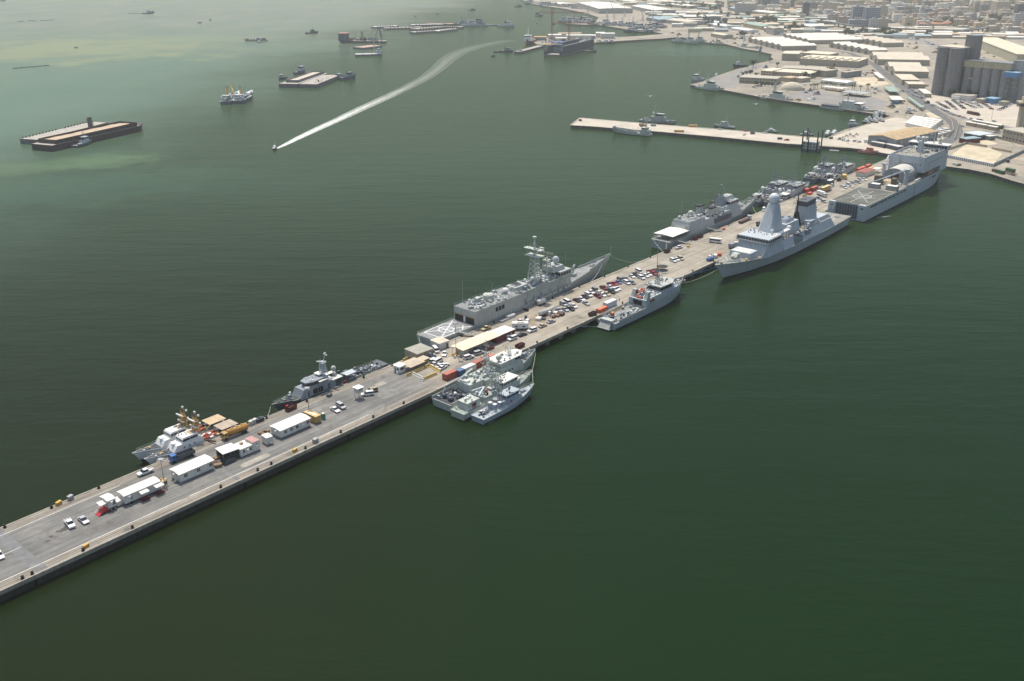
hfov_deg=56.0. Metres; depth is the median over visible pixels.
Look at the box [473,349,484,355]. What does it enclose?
suv
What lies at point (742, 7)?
city house
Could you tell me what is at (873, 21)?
tower block
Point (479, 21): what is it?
workboat
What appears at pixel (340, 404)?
suv
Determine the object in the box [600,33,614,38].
yard shed
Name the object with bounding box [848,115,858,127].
tugboat
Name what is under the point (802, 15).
city house
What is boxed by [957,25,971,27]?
city house
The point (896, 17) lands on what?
city house
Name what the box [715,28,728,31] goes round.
shed
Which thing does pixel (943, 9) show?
city house
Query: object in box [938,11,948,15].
city house
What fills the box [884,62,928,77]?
warehouse
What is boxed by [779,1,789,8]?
city house
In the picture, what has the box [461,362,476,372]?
shipping container
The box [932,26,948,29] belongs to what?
shed
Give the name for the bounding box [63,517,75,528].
pickup
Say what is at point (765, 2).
tower block
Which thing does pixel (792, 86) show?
dome tent
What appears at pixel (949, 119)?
boundary wall
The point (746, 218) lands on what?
lorry
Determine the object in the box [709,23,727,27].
industrial hall
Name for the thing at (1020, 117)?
control tower
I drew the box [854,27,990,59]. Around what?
road
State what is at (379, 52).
barge
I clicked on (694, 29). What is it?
shed
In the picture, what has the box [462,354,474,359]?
suv
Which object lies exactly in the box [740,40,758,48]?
patrol ship
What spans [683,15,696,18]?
shed
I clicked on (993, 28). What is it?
city house
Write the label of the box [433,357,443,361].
van
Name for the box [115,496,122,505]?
generator cover
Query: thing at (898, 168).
tent hangar
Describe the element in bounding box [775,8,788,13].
city house
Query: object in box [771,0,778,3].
tower block
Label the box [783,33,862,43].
warehouse
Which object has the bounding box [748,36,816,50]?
warehouse
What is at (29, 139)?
barge
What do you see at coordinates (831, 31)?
shed
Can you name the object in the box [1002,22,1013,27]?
city house
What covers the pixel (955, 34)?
shed
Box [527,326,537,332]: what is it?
suv
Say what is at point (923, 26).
shed
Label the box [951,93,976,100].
house
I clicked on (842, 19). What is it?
city house
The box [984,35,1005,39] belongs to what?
shed
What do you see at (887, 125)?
pavement
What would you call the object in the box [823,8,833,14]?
city house
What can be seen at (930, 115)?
sand
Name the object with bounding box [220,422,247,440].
lorry
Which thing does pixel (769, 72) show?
barracks
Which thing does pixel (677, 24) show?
shed
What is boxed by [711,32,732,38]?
industrial hall
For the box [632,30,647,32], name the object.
ship
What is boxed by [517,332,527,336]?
sedan
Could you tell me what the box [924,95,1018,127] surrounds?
pavement
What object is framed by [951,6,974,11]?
city house
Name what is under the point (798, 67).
barracks
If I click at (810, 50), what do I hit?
road
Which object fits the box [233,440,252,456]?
site cabin
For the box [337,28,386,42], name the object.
dredger
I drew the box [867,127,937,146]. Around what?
warehouse
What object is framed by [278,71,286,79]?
tugboat
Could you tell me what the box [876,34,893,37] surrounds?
shed
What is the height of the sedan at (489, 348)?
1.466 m
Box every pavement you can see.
[0,158,888,601]
[573,117,942,153]
[704,64,762,87]
[785,90,888,108]
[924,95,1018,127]
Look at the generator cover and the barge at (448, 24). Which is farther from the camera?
the barge at (448, 24)
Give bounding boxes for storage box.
[261,433,273,444]
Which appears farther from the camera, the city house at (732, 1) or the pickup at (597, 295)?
the city house at (732, 1)
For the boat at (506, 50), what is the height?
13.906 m
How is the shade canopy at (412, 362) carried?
on the pier pavement at (46, 544)
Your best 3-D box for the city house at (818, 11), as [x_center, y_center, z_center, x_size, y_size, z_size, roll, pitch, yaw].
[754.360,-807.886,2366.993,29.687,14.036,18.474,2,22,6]
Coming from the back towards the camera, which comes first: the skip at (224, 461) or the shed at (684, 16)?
the shed at (684, 16)
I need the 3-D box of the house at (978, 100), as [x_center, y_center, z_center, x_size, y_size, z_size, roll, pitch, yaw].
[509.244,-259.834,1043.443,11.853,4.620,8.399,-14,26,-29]
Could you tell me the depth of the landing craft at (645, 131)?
890.00 m
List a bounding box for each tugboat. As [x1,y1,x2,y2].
[71,131,91,147]
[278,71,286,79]
[293,62,305,74]
[305,28,317,33]
[339,71,355,79]
[733,61,746,66]
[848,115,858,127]
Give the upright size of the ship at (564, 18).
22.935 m
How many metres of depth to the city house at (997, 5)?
2440.49 m
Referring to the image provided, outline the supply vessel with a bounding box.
[524,26,535,44]
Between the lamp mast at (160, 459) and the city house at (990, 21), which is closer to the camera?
the lamp mast at (160, 459)
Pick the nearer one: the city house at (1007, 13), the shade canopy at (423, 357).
the shade canopy at (423, 357)
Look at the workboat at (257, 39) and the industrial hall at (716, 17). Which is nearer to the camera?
the workboat at (257, 39)
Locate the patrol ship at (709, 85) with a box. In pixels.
[695,74,723,90]
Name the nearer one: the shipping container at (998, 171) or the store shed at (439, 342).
the store shed at (439, 342)
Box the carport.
[841,90,871,97]
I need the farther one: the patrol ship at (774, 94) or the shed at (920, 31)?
the shed at (920, 31)
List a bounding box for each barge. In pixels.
[20,117,107,143]
[31,121,141,151]
[279,71,327,87]
[299,75,338,87]
[353,45,381,49]
[355,40,381,56]
[371,25,398,28]
[383,26,421,29]
[409,26,444,30]
[409,30,434,33]
[410,23,443,26]
[425,23,454,25]
[433,28,457,32]
[442,26,463,28]
[514,45,543,53]
[801,128,823,152]
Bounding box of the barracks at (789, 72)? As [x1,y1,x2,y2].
[773,69,816,77]
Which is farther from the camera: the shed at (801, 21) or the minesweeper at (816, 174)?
the shed at (801, 21)
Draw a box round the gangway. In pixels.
[456,329,478,335]
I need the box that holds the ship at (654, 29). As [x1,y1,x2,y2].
[648,25,660,32]
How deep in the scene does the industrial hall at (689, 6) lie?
2646.39 m
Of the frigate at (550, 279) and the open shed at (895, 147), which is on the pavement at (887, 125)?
the open shed at (895, 147)
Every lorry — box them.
[168,447,194,462]
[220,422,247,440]
[728,241,737,248]
[738,215,751,222]
[816,190,826,196]
[820,185,831,191]
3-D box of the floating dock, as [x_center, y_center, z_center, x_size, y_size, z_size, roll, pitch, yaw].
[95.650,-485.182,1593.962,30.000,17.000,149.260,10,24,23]
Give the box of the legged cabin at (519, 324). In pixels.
[512,321,528,329]
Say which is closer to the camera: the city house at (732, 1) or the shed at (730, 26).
the shed at (730, 26)
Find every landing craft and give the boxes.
[613,120,652,136]
[819,96,877,111]
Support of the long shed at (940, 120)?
on the ground
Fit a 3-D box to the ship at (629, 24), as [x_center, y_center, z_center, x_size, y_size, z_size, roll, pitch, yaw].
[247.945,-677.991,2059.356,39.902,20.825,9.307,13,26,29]
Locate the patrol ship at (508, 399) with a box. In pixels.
[471,383,533,424]
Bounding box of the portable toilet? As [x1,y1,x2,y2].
[321,412,325,419]
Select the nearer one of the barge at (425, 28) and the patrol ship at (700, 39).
the patrol ship at (700, 39)
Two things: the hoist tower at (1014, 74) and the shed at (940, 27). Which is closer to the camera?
the hoist tower at (1014, 74)
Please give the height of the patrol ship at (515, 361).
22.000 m
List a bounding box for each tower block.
[761,0,770,5]
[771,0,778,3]
[790,0,796,6]
[801,0,809,15]
[810,0,816,8]
[820,0,831,9]
[826,13,835,19]
[848,18,867,25]
[850,4,863,18]
[863,5,880,25]
[868,17,879,26]
[878,4,887,16]
[878,17,888,26]
[896,5,920,12]
[919,6,925,12]
[922,0,931,6]
[925,7,932,12]
[954,9,963,16]
[973,0,981,11]
[978,3,988,11]
[1012,12,1023,25]
[1014,2,1023,12]
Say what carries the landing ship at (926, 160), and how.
on the sea water
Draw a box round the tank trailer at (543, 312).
[538,306,553,316]
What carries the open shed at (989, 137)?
on the ground
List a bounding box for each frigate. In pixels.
[416,236,610,346]
[651,184,756,249]
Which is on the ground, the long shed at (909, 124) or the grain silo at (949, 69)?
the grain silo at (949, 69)
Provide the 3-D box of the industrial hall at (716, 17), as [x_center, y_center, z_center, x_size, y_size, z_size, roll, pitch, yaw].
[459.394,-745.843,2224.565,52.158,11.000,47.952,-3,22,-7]
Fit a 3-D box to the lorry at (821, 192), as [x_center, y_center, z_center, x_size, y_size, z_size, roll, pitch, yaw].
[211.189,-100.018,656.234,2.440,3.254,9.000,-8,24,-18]
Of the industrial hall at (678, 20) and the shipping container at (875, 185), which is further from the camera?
the industrial hall at (678, 20)
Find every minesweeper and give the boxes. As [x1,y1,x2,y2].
[748,173,791,206]
[763,171,808,206]
[803,153,834,183]
[820,154,854,183]
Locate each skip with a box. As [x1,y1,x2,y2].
[221,456,235,464]
[284,403,296,411]
[515,342,524,348]
[588,310,596,316]
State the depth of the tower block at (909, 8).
2370.68 m
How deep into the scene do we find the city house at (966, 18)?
2029.29 m
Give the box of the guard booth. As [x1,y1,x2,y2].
[393,362,405,373]
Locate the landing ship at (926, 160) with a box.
[827,132,951,221]
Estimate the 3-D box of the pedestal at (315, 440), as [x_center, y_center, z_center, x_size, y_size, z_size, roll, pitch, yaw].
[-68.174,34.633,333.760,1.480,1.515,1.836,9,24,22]
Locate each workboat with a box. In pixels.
[244,37,267,40]
[455,17,465,24]
[460,15,480,26]
[476,16,482,23]
[497,18,514,26]
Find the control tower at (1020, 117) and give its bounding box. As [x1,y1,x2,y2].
[1016,96,1023,127]
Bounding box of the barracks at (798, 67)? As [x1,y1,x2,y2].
[780,65,828,69]
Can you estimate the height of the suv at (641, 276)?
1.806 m
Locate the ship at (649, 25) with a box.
[641,23,656,27]
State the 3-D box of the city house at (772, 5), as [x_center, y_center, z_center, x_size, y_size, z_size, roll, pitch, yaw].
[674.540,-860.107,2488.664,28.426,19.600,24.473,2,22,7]
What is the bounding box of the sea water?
[0,0,1023,680]
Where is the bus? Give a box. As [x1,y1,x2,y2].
[709,237,721,243]
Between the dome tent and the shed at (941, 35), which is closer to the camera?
the dome tent
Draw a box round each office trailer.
[95,493,116,516]
[117,476,166,504]
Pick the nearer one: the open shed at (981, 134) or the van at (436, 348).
the van at (436, 348)
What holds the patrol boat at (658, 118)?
on the sea water
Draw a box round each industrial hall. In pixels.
[551,2,576,5]
[578,2,632,13]
[631,5,675,13]
[646,16,672,22]
[665,18,706,24]
[668,3,701,8]
[693,2,723,6]
[697,14,724,20]
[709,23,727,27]
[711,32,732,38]
[731,27,758,32]
[743,22,772,29]
[752,10,785,15]
[766,26,783,34]
[803,24,827,28]
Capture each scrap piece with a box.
[212,455,220,459]
[214,462,221,468]
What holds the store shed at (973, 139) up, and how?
on the ground
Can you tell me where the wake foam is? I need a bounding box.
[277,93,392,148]
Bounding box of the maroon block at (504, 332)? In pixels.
[489,325,514,343]
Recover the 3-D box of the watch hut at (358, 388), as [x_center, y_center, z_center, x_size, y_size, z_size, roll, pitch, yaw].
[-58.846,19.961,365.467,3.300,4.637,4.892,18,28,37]
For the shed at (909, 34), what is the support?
on the ground
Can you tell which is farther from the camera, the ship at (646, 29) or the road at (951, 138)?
the ship at (646, 29)
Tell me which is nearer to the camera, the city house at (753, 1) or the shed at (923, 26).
the shed at (923, 26)
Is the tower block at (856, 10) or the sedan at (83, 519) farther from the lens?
the tower block at (856, 10)
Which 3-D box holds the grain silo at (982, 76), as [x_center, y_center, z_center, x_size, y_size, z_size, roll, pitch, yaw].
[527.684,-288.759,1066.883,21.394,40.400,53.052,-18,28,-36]
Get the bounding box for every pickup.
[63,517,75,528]
[136,467,153,475]
[481,325,491,330]
[593,293,601,297]
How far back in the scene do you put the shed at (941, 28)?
1887.02 m
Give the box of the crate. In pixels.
[55,500,61,505]
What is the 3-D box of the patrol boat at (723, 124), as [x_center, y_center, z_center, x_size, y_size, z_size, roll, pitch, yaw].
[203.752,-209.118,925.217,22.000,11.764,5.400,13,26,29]
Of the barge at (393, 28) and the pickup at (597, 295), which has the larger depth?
the barge at (393, 28)
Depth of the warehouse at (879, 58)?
1378.50 m
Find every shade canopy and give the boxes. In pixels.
[401,357,424,367]
[417,355,429,360]
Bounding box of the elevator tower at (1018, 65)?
[1007,60,1023,101]
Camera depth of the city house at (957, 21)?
2003.21 m
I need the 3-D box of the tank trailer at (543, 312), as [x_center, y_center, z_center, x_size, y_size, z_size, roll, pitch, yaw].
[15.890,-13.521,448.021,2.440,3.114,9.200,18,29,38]
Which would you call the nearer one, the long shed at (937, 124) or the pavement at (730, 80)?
the long shed at (937, 124)
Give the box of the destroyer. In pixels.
[715,192,850,277]
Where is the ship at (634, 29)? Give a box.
[627,24,642,32]
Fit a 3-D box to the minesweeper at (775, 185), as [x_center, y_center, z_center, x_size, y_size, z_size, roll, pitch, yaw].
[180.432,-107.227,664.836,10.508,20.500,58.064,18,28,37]
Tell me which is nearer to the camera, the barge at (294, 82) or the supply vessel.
the barge at (294, 82)
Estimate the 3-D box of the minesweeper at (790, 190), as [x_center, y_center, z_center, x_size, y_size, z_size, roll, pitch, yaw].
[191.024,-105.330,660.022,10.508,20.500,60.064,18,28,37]
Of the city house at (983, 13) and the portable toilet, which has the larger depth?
the city house at (983, 13)
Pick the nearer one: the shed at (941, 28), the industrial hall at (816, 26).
the shed at (941, 28)
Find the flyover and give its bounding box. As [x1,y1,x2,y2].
[817,21,987,33]
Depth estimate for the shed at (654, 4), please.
2732.81 m
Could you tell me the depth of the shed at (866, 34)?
1791.75 m
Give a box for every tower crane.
[535,7,583,43]
[552,20,588,39]
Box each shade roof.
[873,72,883,78]
[884,87,899,94]
[889,96,903,102]
[907,97,923,108]
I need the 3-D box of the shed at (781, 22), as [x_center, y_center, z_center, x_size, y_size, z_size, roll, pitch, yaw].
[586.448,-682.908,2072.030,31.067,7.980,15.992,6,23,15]
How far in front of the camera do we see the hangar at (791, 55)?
1432.29 m
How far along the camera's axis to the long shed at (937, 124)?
908.17 m
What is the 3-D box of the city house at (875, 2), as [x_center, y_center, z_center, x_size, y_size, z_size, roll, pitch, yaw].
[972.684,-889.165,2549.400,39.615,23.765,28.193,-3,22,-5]
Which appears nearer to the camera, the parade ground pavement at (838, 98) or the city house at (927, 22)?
the parade ground pavement at (838, 98)
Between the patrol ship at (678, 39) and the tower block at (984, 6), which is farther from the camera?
the tower block at (984, 6)
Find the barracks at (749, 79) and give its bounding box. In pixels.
[739,75,781,84]
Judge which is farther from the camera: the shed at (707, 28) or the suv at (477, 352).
the shed at (707, 28)
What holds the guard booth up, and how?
on the pier pavement at (46, 544)
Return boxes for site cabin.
[169,454,213,483]
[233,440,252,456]
[244,436,259,451]
[270,413,310,437]
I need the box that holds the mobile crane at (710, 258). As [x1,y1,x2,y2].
[706,253,713,260]
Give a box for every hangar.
[782,51,801,60]
[883,164,915,182]
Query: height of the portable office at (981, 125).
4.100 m
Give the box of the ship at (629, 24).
[622,22,631,26]
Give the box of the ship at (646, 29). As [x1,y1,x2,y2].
[639,25,652,30]
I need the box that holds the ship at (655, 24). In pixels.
[650,19,665,27]
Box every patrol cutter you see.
[132,406,225,461]
[144,411,237,463]
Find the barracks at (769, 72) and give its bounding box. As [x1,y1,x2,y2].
[761,68,783,75]
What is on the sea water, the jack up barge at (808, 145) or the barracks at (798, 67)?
the jack up barge at (808, 145)
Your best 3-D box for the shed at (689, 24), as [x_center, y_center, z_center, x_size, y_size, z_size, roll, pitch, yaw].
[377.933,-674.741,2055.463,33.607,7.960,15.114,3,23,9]
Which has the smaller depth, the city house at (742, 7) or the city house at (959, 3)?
the city house at (742, 7)
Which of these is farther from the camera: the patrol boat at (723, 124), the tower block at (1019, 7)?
the tower block at (1019, 7)
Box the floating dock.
[544,39,593,56]
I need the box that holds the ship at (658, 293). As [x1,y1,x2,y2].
[597,267,685,330]
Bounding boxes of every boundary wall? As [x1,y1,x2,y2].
[947,116,953,136]
[950,142,986,149]
[992,147,1010,152]
[993,150,1023,166]
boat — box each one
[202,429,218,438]
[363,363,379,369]
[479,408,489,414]
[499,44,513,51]
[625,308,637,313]
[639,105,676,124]
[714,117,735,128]
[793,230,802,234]
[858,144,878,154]
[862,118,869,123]
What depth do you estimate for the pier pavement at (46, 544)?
333.46 m
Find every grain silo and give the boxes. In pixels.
[931,34,983,96]
[960,59,1014,100]
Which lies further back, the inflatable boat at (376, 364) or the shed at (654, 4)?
the shed at (654, 4)
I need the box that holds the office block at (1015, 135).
[1002,127,1023,144]
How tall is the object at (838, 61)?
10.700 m
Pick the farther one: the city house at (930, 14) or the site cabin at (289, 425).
the city house at (930, 14)
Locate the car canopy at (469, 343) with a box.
[450,331,500,352]
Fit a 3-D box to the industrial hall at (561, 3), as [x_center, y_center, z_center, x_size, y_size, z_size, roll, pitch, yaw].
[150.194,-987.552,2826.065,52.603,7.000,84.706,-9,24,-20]
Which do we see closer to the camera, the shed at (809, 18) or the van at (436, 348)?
the van at (436, 348)
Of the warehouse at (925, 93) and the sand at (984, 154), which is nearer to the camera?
the sand at (984, 154)
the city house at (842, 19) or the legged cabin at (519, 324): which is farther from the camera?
the city house at (842, 19)
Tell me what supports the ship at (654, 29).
on the sea water
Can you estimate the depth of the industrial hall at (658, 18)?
2179.97 m
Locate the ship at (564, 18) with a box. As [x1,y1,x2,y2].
[557,13,567,21]
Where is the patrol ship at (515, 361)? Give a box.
[432,341,535,411]
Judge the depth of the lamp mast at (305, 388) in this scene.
350.87 m
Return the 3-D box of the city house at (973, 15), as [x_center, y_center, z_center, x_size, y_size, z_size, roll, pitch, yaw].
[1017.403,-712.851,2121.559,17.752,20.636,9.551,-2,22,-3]
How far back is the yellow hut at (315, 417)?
347.49 m
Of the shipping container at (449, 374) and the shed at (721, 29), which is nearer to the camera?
the shipping container at (449, 374)
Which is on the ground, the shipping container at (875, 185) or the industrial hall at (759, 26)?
the industrial hall at (759, 26)
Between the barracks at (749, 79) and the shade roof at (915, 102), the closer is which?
the shade roof at (915, 102)
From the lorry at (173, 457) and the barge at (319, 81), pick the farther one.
the barge at (319, 81)
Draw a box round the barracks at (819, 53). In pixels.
[802,51,837,56]
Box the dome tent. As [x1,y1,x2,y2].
[780,82,804,90]
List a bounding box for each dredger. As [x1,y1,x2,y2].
[220,82,239,104]
[233,85,252,103]
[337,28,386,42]
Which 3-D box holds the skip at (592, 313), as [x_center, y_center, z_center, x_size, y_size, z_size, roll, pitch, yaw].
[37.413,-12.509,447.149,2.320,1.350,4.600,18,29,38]
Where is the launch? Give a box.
[766,128,777,131]
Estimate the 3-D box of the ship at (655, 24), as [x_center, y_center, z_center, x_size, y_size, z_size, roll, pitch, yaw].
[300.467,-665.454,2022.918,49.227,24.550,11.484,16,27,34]
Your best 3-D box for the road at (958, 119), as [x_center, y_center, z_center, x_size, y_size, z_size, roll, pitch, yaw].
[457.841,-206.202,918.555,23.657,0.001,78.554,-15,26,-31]
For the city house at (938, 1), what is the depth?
2734.08 m
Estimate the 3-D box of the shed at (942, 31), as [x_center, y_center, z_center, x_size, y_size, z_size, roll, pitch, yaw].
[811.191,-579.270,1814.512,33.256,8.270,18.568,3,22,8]
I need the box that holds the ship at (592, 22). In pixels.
[587,20,599,25]
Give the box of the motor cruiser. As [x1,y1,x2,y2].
[825,129,830,135]
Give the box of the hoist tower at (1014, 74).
[1001,71,1022,101]
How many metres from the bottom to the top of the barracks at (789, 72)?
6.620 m
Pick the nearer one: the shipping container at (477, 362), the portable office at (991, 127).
the shipping container at (477, 362)
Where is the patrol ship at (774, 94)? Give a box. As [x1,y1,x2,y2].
[760,83,792,100]
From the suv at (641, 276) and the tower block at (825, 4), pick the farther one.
the tower block at (825, 4)
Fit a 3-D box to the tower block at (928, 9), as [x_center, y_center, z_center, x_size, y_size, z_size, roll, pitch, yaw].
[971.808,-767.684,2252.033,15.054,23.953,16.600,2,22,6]
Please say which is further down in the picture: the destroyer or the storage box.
the storage box
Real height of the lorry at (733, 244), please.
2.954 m
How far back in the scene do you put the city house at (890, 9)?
2323.38 m
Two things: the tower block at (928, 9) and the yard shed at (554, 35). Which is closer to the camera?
the yard shed at (554, 35)
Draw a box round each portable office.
[966,121,975,126]
[976,123,987,128]
[987,125,998,130]
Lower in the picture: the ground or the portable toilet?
the portable toilet
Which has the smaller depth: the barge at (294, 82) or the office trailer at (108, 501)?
the office trailer at (108, 501)
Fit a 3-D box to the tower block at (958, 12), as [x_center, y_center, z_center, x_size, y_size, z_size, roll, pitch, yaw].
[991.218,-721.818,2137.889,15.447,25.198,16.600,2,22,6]
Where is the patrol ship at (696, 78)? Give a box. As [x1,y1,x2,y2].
[691,68,704,83]
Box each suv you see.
[335,401,346,408]
[361,389,373,396]
[365,386,378,391]
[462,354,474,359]
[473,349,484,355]
[507,334,517,340]
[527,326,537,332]
[559,300,567,306]
[584,291,592,296]
[607,288,615,293]
[623,279,630,284]
[637,274,645,279]
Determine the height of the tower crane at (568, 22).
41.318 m
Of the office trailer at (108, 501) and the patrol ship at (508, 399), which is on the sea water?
the patrol ship at (508, 399)
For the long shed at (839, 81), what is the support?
on the ground
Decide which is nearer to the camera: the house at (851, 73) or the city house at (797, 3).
the house at (851, 73)
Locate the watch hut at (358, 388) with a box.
[352,384,363,400]
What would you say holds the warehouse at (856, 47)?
on the ground
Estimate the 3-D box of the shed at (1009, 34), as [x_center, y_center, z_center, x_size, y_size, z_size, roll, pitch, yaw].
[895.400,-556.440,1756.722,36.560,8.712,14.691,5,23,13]
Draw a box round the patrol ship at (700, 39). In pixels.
[695,32,706,42]
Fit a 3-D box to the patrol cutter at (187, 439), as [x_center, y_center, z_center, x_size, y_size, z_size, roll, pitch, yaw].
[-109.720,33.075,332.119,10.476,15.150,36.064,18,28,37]
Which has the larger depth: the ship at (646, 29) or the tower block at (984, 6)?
the tower block at (984, 6)
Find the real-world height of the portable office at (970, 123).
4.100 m
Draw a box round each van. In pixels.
[432,345,439,352]
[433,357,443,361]
[505,313,515,318]
[563,298,571,304]
[635,268,642,273]
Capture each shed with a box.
[215,443,238,459]
[430,336,449,349]
[534,36,545,40]
[548,34,560,38]
[555,37,566,40]
[558,32,580,36]
[566,34,591,40]
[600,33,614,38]
[645,11,661,14]
[647,3,658,6]
[672,23,682,26]
[681,22,696,26]
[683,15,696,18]
[686,18,702,20]
[688,28,701,31]
[695,27,714,30]
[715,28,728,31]
[726,25,739,28]
[727,22,740,25]
[750,14,765,15]
[762,23,778,25]
[777,21,791,24]
[788,20,804,22]
[790,28,803,32]
[803,29,814,31]
[804,17,822,20]
[821,30,842,32]
[821,78,856,85]
[855,168,874,177]
[859,33,871,35]
[871,141,885,147]
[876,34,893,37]
[885,143,903,150]
[893,33,906,38]
[898,31,914,36]
[905,30,925,33]
[905,121,934,129]
[908,120,936,129]
[909,118,938,127]
[912,117,940,125]
[913,34,931,37]
[913,115,943,123]
[914,26,930,28]
[930,33,951,37]
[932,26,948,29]
[932,31,952,32]
[933,28,952,29]
[940,32,959,35]
[952,36,965,38]
[959,136,980,142]
[964,131,993,139]
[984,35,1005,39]
[984,134,995,139]
[985,97,1000,103]
[992,33,1014,35]
[1006,36,1023,38]
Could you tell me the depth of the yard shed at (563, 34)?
1824.32 m
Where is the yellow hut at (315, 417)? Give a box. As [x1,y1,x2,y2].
[304,410,320,422]
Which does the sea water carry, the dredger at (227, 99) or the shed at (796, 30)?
the dredger at (227, 99)
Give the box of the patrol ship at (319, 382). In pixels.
[271,352,388,410]
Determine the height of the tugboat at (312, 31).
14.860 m
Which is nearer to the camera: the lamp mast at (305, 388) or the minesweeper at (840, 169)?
the lamp mast at (305, 388)
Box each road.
[769,50,837,51]
[838,51,962,143]
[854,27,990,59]
[956,118,1014,127]
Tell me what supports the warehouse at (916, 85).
on the ground
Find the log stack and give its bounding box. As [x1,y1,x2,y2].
[967,110,980,115]
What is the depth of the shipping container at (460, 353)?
402.52 m
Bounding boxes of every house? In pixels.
[405,343,434,358]
[727,0,740,4]
[734,2,756,12]
[742,0,762,5]
[757,5,766,9]
[767,4,779,7]
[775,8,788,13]
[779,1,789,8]
[781,76,795,81]
[794,1,803,5]
[794,76,810,82]
[796,13,805,17]
[812,9,822,14]
[812,68,836,77]
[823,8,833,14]
[831,1,839,10]
[836,5,850,11]
[838,16,849,22]
[841,70,861,77]
[845,0,868,5]
[870,0,888,5]
[887,6,894,13]
[890,2,903,8]
[891,13,903,22]
[901,16,913,25]
[913,16,923,24]
[915,19,929,25]
[917,12,929,19]
[923,0,935,5]
[927,12,937,16]
[934,18,943,22]
[935,2,947,7]
[936,0,954,2]
[937,7,948,15]
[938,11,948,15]
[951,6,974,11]
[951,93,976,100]
[951,96,959,99]
[952,0,967,5]
[953,18,964,26]
[957,15,971,24]
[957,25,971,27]
[968,6,974,11]
[969,12,976,19]
[973,21,988,27]
[976,98,985,102]
[979,0,998,9]
[979,10,986,15]
[982,17,998,24]
[986,24,1000,31]
[990,0,1014,10]
[998,8,1013,16]
[998,100,1009,105]
[1001,11,1011,16]
[1001,18,1008,22]
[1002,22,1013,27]
[1003,26,1020,32]
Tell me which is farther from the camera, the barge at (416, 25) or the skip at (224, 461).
the barge at (416, 25)
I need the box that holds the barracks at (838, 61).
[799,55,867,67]
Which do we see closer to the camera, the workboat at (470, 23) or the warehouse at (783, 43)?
the warehouse at (783, 43)
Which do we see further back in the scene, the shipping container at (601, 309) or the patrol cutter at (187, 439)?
the shipping container at (601, 309)
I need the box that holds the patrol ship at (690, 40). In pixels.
[682,32,697,43]
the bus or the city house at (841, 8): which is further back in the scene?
the city house at (841, 8)
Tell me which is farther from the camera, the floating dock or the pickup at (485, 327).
the floating dock
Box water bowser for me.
[536,298,545,305]
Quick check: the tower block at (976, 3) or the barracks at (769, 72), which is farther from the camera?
the tower block at (976, 3)
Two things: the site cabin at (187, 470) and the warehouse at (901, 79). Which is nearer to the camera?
the site cabin at (187, 470)
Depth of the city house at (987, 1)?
2479.50 m
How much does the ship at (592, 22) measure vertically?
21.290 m
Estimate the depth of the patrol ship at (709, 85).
1162.30 m
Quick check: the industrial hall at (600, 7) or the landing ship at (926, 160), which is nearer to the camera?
the landing ship at (926, 160)
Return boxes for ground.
[522,0,1023,186]
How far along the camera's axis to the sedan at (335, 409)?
355.65 m
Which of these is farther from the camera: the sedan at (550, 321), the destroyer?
the destroyer
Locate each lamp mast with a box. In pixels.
[156,458,165,481]
[303,387,309,409]
[452,322,457,356]
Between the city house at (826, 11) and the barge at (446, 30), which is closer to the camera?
the barge at (446, 30)
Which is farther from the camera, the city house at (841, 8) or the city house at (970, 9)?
the city house at (841, 8)
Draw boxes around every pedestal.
[66,494,73,500]
[312,437,318,443]
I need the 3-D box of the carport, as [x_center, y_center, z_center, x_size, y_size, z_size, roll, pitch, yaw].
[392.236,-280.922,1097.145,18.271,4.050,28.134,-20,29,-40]
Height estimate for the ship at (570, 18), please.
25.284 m
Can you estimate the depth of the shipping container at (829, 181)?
687.63 m
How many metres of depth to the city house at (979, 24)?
1952.48 m
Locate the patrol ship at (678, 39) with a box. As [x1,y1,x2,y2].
[671,33,684,42]
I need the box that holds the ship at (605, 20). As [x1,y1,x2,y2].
[595,15,612,23]
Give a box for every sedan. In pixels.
[77,515,89,524]
[330,406,340,412]
[484,346,494,350]
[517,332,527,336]
[546,319,555,323]
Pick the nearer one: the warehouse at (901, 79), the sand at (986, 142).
the sand at (986, 142)
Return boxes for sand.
[854,77,888,86]
[926,112,940,117]
[952,144,1001,162]
[977,140,997,145]
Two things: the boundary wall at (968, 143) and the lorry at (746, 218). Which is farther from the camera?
the boundary wall at (968, 143)
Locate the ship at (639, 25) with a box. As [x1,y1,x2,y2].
[633,21,643,27]
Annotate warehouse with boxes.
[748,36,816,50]
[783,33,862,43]
[829,41,887,54]
[856,36,903,46]
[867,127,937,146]
[869,52,929,65]
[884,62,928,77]
[894,74,919,84]
[905,81,925,88]
[918,89,931,97]
[981,37,1023,61]
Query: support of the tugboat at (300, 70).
on the sea water
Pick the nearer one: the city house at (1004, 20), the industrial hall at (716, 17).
the city house at (1004, 20)
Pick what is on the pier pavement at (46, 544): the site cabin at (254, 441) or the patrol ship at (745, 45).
the site cabin at (254, 441)
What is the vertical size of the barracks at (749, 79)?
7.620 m
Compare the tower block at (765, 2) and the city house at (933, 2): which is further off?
the city house at (933, 2)
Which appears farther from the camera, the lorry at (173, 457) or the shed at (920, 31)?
the shed at (920, 31)
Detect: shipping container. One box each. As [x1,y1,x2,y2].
[442,369,456,380]
[456,349,467,356]
[456,367,464,376]
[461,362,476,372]
[470,358,484,367]
[596,306,607,312]
[603,298,616,308]
[810,185,818,191]
[826,179,833,184]
[868,182,880,188]
[885,184,898,190]
[995,169,1004,173]
[1005,167,1015,172]
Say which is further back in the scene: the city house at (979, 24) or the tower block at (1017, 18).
the tower block at (1017, 18)
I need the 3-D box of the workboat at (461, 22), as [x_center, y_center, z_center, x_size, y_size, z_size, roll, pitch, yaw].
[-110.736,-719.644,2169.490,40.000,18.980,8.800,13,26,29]
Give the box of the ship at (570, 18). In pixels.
[561,16,582,21]
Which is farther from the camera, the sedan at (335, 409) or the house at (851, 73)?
the house at (851, 73)
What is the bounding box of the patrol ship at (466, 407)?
[450,366,531,420]

